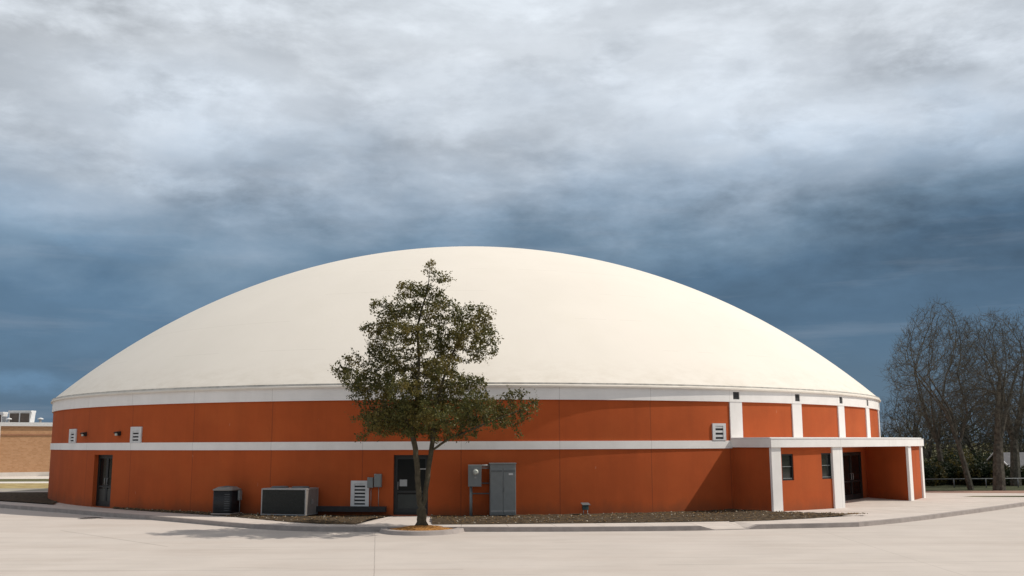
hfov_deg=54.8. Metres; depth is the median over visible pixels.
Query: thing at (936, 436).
bare tree
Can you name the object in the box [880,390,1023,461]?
wood
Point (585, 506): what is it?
outlet box
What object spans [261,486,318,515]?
air conditioner
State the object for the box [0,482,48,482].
kerb
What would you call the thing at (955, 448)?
ground
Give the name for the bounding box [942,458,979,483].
shrub
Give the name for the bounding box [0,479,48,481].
verge
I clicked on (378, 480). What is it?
electrical box
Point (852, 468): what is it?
door
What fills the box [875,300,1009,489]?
bare tree
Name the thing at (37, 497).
shaded bed
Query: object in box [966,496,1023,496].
grass verge
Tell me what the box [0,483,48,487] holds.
dry grass
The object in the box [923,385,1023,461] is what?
bare tree
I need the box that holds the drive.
[0,488,47,491]
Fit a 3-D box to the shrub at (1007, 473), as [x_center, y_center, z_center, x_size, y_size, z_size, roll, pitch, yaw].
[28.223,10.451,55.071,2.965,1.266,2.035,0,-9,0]
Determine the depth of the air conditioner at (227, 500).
33.29 m
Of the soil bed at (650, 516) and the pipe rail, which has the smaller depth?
the soil bed at (650, 516)
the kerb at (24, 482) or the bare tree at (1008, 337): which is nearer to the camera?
the bare tree at (1008, 337)
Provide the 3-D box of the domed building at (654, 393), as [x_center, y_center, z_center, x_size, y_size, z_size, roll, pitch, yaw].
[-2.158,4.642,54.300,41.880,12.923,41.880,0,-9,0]
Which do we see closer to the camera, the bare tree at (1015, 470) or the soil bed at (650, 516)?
the soil bed at (650, 516)
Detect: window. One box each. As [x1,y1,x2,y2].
[781,454,793,480]
[821,453,831,478]
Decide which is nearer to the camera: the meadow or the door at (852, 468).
the door at (852, 468)
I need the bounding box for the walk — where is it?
[0,476,48,478]
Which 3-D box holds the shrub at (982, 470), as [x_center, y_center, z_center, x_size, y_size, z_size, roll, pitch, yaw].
[26.067,10.354,55.125,1.993,1.442,2.046,0,-9,0]
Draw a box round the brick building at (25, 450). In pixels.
[0,422,52,476]
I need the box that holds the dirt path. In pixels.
[925,491,1023,492]
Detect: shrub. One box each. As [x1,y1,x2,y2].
[923,462,948,485]
[924,448,973,465]
[930,461,975,484]
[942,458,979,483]
[954,447,992,463]
[960,461,992,485]
[980,458,1009,484]
[1005,466,1023,485]
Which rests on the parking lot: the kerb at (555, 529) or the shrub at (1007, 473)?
the kerb at (555, 529)
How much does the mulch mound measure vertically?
0.121 m
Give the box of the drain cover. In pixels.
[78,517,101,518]
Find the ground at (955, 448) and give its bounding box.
[924,443,1022,457]
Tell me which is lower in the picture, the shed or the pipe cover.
the pipe cover
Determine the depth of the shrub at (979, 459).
65.90 m
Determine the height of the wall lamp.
0.160 m
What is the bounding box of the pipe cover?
[316,506,386,511]
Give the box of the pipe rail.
[925,478,1023,487]
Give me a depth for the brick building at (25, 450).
79.35 m
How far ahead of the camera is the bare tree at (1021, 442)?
75.41 m
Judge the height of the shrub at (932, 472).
1.424 m
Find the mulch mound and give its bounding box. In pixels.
[391,525,451,530]
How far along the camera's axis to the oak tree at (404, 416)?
28.96 m
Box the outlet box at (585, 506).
[581,503,589,514]
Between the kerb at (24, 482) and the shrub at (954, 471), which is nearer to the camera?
the shrub at (954, 471)
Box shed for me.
[984,452,1023,468]
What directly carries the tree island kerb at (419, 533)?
on the parking lot
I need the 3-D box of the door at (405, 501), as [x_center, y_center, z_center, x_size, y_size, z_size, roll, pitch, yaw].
[-3.377,6.594,33.116,1.196,1.970,0.130,-1,-9,3]
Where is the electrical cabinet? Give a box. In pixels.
[489,463,516,515]
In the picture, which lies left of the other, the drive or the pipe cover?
the drive
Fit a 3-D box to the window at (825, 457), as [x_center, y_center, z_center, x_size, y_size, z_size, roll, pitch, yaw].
[11.268,6.394,35.499,0.607,0.913,0.066,6,-11,-36]
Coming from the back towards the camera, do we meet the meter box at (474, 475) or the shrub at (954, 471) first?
the shrub at (954, 471)
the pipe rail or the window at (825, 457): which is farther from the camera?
the pipe rail
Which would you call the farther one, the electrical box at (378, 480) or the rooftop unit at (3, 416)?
the rooftop unit at (3, 416)
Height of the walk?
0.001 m
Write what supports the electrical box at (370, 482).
attached to the domed building at (654, 393)
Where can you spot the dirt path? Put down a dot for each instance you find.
(974, 491)
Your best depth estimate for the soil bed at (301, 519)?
31.73 m
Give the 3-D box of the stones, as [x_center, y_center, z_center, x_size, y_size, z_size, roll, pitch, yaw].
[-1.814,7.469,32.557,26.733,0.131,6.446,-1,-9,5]
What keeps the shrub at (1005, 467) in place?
on the meadow
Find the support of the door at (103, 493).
in the domed building at (654, 393)
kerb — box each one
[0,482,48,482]
[0,502,1023,531]
[379,528,464,535]
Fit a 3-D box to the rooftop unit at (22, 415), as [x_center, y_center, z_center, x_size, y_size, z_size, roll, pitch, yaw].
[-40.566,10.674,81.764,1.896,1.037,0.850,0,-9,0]
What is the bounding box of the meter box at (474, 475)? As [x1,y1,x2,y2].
[468,465,480,515]
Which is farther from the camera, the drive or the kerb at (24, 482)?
the kerb at (24, 482)
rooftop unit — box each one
[0,412,7,421]
[8,410,35,421]
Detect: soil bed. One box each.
[113,507,390,523]
[431,509,861,523]
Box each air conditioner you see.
[211,486,241,514]
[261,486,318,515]
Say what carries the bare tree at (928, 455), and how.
on the meadow
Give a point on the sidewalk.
(881, 509)
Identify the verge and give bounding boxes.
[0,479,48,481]
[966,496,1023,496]
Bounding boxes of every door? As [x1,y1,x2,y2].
[96,455,112,506]
[393,455,427,514]
[842,452,862,499]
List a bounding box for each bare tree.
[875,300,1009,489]
[879,377,943,461]
[881,389,975,463]
[884,297,996,464]
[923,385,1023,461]
[937,306,1023,490]
[953,311,1023,485]
[970,387,1023,451]
[980,307,1023,426]
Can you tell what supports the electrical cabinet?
on the soil bed at (650, 516)
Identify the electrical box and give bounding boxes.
[367,477,373,505]
[374,474,381,506]
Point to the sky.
(821, 171)
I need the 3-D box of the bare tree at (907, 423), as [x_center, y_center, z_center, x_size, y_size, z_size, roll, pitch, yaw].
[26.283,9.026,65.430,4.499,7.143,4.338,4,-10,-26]
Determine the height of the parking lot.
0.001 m
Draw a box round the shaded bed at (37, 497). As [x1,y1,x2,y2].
[0,492,56,503]
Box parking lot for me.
[0,506,1023,575]
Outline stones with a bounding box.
[122,508,867,523]
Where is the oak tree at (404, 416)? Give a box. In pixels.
[330,259,542,525]
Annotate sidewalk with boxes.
[0,491,1023,528]
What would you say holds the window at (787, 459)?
in the domed building at (654, 393)
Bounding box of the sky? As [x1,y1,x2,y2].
[0,0,1023,443]
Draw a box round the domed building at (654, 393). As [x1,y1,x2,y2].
[48,246,925,515]
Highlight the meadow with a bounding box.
[924,458,1023,490]
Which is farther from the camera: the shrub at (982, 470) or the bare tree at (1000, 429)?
the shrub at (982, 470)

